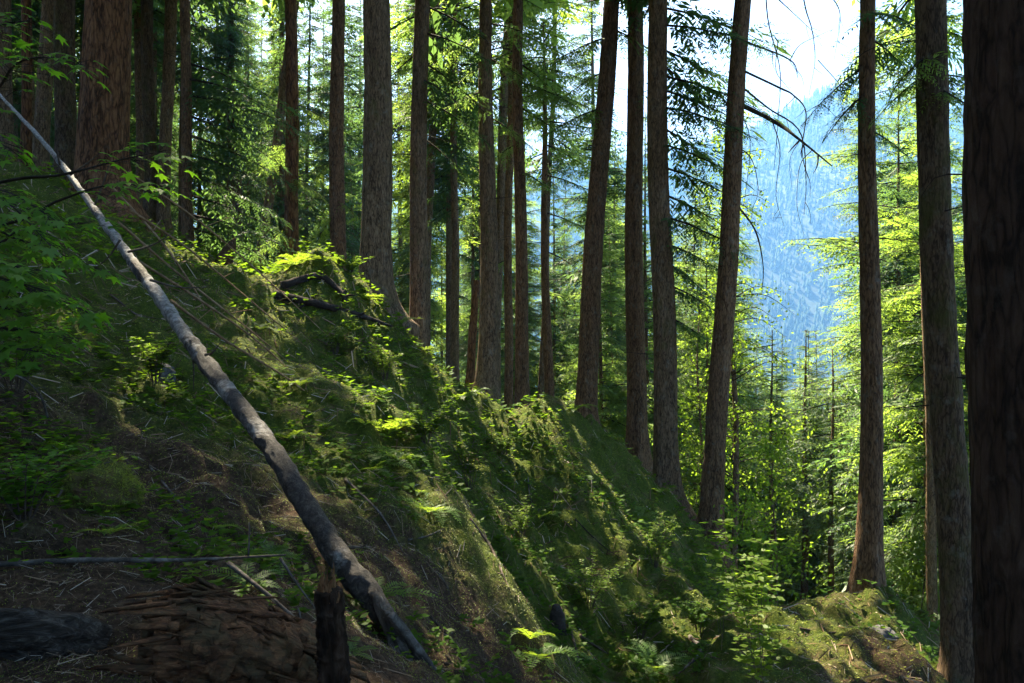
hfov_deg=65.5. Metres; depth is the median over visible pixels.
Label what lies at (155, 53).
conifer
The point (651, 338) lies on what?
conifer
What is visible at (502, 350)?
conifer
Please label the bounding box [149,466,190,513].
dead branch
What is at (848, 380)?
conifer
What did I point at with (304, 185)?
conifer
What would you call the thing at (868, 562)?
fir
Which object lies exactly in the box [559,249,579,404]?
conifer
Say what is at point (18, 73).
conifer
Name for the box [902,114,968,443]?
conifer
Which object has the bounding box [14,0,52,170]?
conifer
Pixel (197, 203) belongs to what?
conifer
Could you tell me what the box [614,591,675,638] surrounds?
bush
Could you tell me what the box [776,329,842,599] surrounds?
conifer
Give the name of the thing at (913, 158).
conifer
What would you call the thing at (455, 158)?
conifer
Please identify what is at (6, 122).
conifer
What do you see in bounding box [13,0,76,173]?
conifer
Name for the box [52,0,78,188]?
conifer
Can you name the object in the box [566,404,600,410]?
fern
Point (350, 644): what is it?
fern
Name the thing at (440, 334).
conifer
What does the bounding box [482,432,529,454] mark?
bush
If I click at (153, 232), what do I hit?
dead pole
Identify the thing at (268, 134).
conifer
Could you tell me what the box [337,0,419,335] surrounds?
fir
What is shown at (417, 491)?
fern
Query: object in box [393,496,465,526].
fern
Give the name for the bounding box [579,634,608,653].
dead branch
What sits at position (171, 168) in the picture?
conifer
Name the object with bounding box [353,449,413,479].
fern
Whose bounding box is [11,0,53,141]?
conifer
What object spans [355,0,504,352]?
conifer
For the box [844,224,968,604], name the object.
conifer
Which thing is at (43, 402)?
dead branch
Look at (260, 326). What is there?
fern
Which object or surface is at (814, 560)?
conifer
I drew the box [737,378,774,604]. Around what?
conifer
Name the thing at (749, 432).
conifer
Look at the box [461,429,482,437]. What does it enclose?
fern
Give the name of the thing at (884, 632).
rock
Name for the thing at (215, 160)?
conifer
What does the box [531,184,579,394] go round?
conifer
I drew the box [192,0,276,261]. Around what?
conifer
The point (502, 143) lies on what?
conifer
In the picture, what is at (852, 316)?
conifer
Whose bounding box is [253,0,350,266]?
conifer
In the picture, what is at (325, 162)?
conifer
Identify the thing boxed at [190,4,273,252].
conifer
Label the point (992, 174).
old fir
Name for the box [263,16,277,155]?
conifer
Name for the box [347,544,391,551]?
dead branch
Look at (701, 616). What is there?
bush
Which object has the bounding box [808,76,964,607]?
conifer
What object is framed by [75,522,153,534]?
fern
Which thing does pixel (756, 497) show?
conifer
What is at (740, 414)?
conifer
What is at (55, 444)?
fern
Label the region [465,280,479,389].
broken snag
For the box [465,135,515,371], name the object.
conifer
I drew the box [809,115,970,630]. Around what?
conifer
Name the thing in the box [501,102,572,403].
conifer
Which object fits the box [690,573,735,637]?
young shrub
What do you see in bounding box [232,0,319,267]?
conifer
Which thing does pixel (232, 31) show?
conifer
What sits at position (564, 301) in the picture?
conifer
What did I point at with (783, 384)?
conifer
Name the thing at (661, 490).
fern
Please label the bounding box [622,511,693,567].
bush
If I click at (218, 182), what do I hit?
conifer
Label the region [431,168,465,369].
conifer
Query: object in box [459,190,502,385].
conifer
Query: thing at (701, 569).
fern
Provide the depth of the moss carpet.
7.58 m
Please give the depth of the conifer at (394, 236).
60.98 m
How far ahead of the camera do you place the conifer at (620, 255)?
57.82 m
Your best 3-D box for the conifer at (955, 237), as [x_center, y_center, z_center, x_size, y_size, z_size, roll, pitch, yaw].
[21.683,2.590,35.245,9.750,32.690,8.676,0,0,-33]
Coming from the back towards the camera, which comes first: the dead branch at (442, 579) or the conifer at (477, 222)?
the conifer at (477, 222)
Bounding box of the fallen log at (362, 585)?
[0,93,435,670]
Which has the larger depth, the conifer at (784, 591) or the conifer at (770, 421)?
the conifer at (784, 591)
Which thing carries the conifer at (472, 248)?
on the ground at (470, 555)
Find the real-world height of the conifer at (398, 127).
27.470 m
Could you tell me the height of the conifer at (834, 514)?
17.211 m
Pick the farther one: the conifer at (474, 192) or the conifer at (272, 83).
the conifer at (272, 83)
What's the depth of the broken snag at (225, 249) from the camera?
15.90 m
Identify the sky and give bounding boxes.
[77,0,963,224]
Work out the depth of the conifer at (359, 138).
45.66 m
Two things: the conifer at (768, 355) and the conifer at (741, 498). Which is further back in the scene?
the conifer at (768, 355)
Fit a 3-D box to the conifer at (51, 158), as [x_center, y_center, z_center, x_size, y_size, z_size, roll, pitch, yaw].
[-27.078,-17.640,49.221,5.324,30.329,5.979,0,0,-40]
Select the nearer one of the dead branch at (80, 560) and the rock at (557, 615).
the dead branch at (80, 560)
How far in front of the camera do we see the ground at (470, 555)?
8.32 m
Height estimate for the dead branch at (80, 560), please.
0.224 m
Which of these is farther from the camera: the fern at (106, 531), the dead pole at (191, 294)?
the dead pole at (191, 294)
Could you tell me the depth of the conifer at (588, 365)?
18.83 m
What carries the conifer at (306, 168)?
on the ground at (470, 555)
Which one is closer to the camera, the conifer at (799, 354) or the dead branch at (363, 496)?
the dead branch at (363, 496)
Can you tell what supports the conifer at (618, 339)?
on the ground at (470, 555)
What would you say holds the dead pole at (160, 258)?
on the ground at (470, 555)
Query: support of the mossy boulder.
on the ground at (470, 555)
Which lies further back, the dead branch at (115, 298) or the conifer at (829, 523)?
the conifer at (829, 523)
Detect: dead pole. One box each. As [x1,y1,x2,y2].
[112,187,204,309]
[117,221,285,359]
[128,171,328,336]
[129,209,311,351]
[140,261,285,366]
[169,299,306,390]
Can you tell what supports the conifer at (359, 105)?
on the ground at (470, 555)
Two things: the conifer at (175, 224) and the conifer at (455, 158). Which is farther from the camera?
the conifer at (175, 224)
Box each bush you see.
[0,314,80,392]
[0,441,111,520]
[119,332,181,382]
[314,319,359,354]
[334,255,373,272]
[360,345,402,379]
[398,398,465,443]
[430,428,504,489]
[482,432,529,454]
[493,490,561,539]
[545,547,644,608]
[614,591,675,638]
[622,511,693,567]
[672,598,718,634]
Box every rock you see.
[148,360,175,383]
[549,604,566,635]
[870,624,898,640]
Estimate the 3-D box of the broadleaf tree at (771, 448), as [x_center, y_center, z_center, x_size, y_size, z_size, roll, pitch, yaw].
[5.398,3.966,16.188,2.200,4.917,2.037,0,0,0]
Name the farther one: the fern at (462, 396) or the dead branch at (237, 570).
the fern at (462, 396)
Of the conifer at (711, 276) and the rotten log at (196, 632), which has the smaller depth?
the rotten log at (196, 632)
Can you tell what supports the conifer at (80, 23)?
on the ground at (470, 555)
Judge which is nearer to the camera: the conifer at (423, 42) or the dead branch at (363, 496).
the dead branch at (363, 496)
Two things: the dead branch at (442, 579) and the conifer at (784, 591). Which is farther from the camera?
the conifer at (784, 591)
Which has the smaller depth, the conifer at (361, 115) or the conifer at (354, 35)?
the conifer at (354, 35)
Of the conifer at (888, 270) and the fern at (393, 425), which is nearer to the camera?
the fern at (393, 425)
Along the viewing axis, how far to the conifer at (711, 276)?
59.66 m
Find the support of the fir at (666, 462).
on the ground at (470, 555)
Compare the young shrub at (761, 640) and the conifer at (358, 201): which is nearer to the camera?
the young shrub at (761, 640)
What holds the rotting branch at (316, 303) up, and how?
on the ground at (470, 555)
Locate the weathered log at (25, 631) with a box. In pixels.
[0,607,112,660]
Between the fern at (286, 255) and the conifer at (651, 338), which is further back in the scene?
the conifer at (651, 338)
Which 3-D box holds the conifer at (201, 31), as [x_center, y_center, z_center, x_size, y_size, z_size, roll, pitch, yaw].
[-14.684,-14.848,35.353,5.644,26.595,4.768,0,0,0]
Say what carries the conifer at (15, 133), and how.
on the ground at (470, 555)
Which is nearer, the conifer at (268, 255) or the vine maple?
the vine maple
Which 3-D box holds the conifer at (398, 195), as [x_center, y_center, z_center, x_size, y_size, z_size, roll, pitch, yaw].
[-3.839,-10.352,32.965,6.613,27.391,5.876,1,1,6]
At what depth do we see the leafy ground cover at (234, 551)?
7.54 m
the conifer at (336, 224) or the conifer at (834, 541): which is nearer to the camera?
the conifer at (336, 224)
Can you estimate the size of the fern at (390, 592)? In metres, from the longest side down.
0.763 x 0.686 x 0.108 m
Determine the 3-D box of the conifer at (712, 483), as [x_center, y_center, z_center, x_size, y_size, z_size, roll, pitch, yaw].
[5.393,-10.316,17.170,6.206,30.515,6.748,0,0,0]
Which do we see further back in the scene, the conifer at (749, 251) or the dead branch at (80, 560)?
the conifer at (749, 251)
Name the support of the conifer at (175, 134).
on the ground at (470, 555)
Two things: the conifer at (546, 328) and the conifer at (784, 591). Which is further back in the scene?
the conifer at (784, 591)
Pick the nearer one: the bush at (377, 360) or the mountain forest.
the bush at (377, 360)
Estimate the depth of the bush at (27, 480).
3.75 m
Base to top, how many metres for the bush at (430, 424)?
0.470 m
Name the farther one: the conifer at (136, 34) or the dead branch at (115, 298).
the conifer at (136, 34)
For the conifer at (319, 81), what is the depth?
48.78 m
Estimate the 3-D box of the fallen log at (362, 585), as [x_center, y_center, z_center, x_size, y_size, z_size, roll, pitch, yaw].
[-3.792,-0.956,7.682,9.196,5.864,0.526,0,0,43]
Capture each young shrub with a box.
[690,518,791,682]
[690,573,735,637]
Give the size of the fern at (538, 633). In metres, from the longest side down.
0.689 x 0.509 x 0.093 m
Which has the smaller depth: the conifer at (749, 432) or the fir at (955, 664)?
the fir at (955, 664)
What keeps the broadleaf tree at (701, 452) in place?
on the ground at (470, 555)
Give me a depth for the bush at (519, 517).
10.60 m
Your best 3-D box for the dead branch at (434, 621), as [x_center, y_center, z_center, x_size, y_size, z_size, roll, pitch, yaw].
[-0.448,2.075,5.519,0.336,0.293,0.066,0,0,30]
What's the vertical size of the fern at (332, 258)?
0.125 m
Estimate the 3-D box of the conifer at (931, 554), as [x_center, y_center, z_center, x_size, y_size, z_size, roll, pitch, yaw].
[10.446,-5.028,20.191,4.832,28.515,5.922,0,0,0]
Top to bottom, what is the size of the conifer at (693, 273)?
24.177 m
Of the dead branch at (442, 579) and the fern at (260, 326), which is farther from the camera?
the fern at (260, 326)
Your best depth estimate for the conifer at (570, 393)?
49.85 m
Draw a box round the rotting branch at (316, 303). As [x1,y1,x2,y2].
[274,290,392,326]
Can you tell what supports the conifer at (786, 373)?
on the ground at (470, 555)
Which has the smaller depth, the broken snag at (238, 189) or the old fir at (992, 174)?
the old fir at (992, 174)
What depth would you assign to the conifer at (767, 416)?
49.55 m
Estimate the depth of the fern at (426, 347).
13.78 m
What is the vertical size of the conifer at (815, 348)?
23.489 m
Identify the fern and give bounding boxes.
[43,441,94,448]
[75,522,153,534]
[199,521,247,533]
[202,560,283,595]
[231,540,299,579]
[251,322,281,328]
[270,376,329,385]
[273,252,317,270]
[274,430,320,439]
[304,254,344,262]
[346,418,384,424]
[347,636,377,660]
[350,576,439,611]
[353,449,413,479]
[356,292,387,304]
[357,417,429,433]
[358,445,431,468]
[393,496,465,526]
[397,316,422,323]
[397,481,427,495]
[415,344,438,349]
[448,391,483,399]
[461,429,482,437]
[510,627,558,639]
[514,642,600,670]
[532,507,564,517]
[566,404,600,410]
[620,638,695,682]
[631,506,668,530]
[652,487,678,491]
[688,522,702,532]
[698,563,713,576]
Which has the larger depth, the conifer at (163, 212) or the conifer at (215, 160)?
the conifer at (215, 160)
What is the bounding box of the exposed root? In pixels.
[280,273,354,305]
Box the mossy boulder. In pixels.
[52,451,149,518]
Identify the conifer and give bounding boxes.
[0,0,63,161]
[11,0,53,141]
[11,1,39,60]
[12,5,39,141]
[12,24,77,159]
[12,27,53,146]
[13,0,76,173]
[13,57,17,155]
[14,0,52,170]
[19,0,162,154]
[50,27,80,166]
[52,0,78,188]
[75,0,133,47]
[76,0,219,206]
[76,2,162,48]
[130,0,179,222]
[130,0,205,148]
[130,1,171,182]
[130,7,204,215]
[131,71,178,231]
[132,0,242,237]
[143,0,311,267]
[156,0,247,236]
[159,97,177,220]
[170,1,226,251]
[171,5,213,227]
[171,64,179,234]
[175,0,271,259]
[177,5,274,265]
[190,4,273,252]
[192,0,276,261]
[192,2,262,251]
[193,22,221,245]
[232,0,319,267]
[236,8,275,267]
[244,2,312,265]
[246,0,346,265]
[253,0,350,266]
[260,1,350,249]
[260,9,310,246]
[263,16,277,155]
[298,0,363,276]
[298,12,360,275]
[299,0,400,233]
[299,111,315,251]
[304,0,357,269]
[318,19,363,212]
[326,60,363,255]
[327,0,363,268]
[327,73,362,275]
[345,5,427,237]
[346,0,480,367]
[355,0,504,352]
[356,0,507,350]
[356,182,397,253]
[363,0,428,302]
[390,0,507,375]
[391,1,507,381]
[391,81,469,370]
[391,135,408,312]
[405,0,583,395]
[429,0,602,413]
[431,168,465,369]
[431,233,463,385]
[435,2,514,377]
[443,33,514,268]
[443,187,503,380]
[444,130,534,376]
[451,0,594,408]
[458,8,529,328]
[458,186,512,350]
[459,145,531,276]
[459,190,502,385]
[459,215,476,384]
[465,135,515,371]
[467,148,537,402]
[479,9,611,398]
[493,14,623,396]
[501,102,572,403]
[501,178,541,408]
[527,0,681,424]
[528,0,648,386]
[528,154,580,402]
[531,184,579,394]
[534,238,560,363]
[538,211,577,404]
[554,134,686,429]
[554,159,653,444]
[555,142,650,405]
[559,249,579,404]
[567,112,726,510]
[567,231,584,365]
[570,178,625,405]
[572,219,653,437]
[606,247,684,432]
[610,156,650,307]
[615,224,694,443]
[649,170,765,531]
[649,223,688,397]
[649,226,742,442]
[673,110,827,579]
[677,223,764,519]
[677,232,771,548]
[677,250,754,517]
[678,186,768,583]
[678,200,818,587]
[683,274,778,584]
[687,194,775,443]
[697,0,848,575]
[699,221,770,491]
[730,330,819,601]
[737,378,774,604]
[737,403,781,601]
[738,383,774,595]
[747,333,774,593]
[749,362,808,603]
[753,9,963,610]
[756,365,772,605]
[757,331,848,604]
[761,335,802,603]
[762,340,798,605]
[766,407,812,603]
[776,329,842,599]
[778,363,790,401]
[783,352,809,436]
[786,330,848,596]
[794,347,859,594]
[804,67,968,598]
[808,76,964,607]
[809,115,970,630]
[815,17,964,614]
[815,363,908,591]
[817,370,852,593]
[819,362,860,589]
[822,169,885,590]
[823,333,860,514]
[824,146,959,542]
[835,0,964,630]
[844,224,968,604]
[900,209,969,525]
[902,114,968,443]
[913,196,969,498]
[953,149,963,341]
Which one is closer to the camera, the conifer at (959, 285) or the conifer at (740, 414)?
the conifer at (959, 285)
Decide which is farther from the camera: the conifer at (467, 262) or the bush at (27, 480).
the conifer at (467, 262)
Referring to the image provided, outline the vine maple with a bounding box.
[0,4,201,380]
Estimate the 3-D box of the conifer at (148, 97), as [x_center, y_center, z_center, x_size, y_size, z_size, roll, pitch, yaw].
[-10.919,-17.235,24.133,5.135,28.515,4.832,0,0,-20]
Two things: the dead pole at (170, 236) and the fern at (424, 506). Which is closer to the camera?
the fern at (424, 506)
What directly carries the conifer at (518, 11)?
on the ground at (470, 555)
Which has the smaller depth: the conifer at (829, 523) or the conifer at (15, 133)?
the conifer at (829, 523)
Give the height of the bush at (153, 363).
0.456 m
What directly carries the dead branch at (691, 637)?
on the ground at (470, 555)
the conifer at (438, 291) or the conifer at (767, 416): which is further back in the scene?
the conifer at (438, 291)
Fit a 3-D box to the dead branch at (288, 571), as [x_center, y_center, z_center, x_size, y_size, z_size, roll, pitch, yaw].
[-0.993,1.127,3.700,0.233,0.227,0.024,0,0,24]
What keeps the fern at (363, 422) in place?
on the ground at (470, 555)
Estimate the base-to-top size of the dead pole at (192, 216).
2.138 m
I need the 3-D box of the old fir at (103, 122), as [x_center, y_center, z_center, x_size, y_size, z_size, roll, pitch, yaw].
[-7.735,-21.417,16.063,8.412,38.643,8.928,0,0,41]
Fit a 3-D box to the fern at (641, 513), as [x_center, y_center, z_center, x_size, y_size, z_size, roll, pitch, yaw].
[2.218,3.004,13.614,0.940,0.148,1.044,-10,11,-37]
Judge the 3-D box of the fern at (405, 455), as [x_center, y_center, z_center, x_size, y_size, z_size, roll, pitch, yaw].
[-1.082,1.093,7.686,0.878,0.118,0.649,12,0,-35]
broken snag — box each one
[214,238,235,265]
[236,177,243,263]
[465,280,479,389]
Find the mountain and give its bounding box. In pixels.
[391,91,962,433]
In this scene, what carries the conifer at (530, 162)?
on the ground at (470, 555)
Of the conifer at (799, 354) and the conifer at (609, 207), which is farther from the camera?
the conifer at (799, 354)
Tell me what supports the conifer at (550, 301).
on the ground at (470, 555)
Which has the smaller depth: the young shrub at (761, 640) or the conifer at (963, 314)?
the young shrub at (761, 640)
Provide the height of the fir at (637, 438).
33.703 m
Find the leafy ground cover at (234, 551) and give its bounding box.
[0,155,939,682]
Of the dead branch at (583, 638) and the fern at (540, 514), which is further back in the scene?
the fern at (540, 514)
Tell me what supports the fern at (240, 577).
on the ground at (470, 555)
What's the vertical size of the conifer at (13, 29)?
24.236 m
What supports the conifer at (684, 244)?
on the ground at (470, 555)
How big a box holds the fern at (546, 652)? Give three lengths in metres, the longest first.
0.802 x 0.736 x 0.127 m
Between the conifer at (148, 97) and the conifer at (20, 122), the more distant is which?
the conifer at (20, 122)
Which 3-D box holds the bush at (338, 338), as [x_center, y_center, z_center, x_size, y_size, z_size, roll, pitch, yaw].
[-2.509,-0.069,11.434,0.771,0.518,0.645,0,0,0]
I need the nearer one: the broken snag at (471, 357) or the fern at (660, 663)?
the fern at (660, 663)
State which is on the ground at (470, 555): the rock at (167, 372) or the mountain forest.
the rock at (167, 372)
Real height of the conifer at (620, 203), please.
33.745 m
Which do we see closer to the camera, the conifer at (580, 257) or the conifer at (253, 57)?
the conifer at (253, 57)
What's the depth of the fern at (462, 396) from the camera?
13.14 m
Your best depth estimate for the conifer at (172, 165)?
44.56 m
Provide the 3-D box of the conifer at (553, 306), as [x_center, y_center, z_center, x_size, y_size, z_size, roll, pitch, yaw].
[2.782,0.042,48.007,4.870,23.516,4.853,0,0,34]
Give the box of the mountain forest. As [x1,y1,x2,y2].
[193,82,963,388]
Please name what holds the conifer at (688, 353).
on the ground at (470, 555)
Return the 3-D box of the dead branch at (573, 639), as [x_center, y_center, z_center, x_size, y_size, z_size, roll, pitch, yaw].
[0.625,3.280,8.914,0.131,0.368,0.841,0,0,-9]
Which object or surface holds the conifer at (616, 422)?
on the ground at (470, 555)
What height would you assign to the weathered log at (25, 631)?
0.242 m
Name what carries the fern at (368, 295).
on the ground at (470, 555)
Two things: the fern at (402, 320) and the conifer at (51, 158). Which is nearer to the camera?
the fern at (402, 320)
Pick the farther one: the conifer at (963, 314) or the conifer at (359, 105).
the conifer at (359, 105)
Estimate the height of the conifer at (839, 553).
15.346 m
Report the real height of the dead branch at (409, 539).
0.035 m
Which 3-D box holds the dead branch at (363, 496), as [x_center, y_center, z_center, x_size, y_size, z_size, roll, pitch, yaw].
[-1.182,1.404,6.442,0.144,0.457,1.037,0,0,-37]
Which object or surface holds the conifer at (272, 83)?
on the ground at (470, 555)
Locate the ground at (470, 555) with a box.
[0,153,949,682]
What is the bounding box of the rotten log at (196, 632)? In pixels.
[86,575,369,682]
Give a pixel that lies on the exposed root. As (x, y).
(291, 282)
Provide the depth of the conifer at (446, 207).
30.88 m
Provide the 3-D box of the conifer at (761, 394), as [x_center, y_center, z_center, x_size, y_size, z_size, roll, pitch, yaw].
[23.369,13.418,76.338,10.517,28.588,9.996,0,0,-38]
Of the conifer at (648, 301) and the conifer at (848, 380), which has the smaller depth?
the conifer at (648, 301)
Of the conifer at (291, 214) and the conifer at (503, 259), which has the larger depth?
the conifer at (503, 259)
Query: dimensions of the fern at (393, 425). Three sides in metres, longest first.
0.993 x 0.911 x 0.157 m
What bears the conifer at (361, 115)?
on the ground at (470, 555)
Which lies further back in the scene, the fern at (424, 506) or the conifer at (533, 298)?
the conifer at (533, 298)
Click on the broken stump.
(333, 661)
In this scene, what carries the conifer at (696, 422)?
on the ground at (470, 555)
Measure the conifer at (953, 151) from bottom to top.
35.816 m
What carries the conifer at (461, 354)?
on the ground at (470, 555)
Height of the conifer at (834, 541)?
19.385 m
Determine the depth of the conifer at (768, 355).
87.06 m
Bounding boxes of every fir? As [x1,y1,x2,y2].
[68,0,165,237]
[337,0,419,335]
[428,0,558,407]
[558,0,678,475]
[608,0,795,523]
[797,0,918,596]
[833,0,974,682]
[921,0,1023,682]
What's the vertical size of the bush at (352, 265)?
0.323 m
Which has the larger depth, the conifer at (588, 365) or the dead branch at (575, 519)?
the conifer at (588, 365)
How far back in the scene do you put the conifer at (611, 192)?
37.52 m
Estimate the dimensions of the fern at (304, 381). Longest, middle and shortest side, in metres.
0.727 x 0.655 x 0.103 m
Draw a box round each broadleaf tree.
[624,278,762,534]
[689,485,796,609]
[725,416,834,603]
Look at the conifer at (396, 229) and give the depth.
64.20 m
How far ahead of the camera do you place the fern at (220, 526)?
4.80 m
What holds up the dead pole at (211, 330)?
on the ground at (470, 555)
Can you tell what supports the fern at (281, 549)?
on the ground at (470, 555)
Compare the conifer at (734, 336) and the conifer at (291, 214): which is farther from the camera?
the conifer at (734, 336)
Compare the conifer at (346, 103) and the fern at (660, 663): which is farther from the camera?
the conifer at (346, 103)
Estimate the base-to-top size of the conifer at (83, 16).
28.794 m
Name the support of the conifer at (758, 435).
on the ground at (470, 555)
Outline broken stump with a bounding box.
[314,563,351,682]
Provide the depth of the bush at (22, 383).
5.32 m
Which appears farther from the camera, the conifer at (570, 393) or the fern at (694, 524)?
the conifer at (570, 393)
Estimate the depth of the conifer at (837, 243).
34.60 m
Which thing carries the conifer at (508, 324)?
on the ground at (470, 555)
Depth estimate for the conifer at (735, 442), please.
19.92 m
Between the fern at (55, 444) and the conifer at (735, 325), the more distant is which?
the conifer at (735, 325)
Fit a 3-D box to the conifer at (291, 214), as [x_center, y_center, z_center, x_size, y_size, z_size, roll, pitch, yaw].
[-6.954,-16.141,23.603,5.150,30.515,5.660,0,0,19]
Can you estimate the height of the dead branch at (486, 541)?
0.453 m
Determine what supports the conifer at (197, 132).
on the ground at (470, 555)
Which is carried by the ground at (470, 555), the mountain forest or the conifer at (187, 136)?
the conifer at (187, 136)
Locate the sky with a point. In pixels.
(824, 17)
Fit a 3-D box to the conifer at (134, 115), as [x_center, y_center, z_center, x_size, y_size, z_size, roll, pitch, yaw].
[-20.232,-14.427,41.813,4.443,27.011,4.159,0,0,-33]
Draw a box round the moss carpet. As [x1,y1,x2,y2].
[0,167,945,682]
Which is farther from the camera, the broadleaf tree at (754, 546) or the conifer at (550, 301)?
the conifer at (550, 301)
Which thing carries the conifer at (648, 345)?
on the ground at (470, 555)
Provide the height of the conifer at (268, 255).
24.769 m
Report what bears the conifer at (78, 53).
on the ground at (470, 555)
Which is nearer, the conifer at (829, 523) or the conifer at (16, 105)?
the conifer at (829, 523)
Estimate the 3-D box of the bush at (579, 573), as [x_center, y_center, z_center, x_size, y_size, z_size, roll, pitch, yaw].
[1.013,2.896,9.606,1.176,0.683,1.012,0,0,-26]
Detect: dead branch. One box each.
[0,526,285,571]
[1,373,48,417]
[109,294,193,319]
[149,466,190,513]
[226,561,300,617]
[279,557,314,609]
[344,478,404,554]
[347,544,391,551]
[407,528,444,540]
[429,615,469,664]
[437,572,449,594]
[469,518,509,589]
[561,607,579,665]
[574,518,619,557]
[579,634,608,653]
[676,634,701,675]
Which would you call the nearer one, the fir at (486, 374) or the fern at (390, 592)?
the fern at (390, 592)
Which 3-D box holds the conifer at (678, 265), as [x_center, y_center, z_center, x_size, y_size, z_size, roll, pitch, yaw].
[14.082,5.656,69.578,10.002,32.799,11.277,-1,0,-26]
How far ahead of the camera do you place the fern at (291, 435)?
7.40 m
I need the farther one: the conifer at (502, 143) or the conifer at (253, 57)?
the conifer at (253, 57)
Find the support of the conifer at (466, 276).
on the ground at (470, 555)
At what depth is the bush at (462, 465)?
9.59 m
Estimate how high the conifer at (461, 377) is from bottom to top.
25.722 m

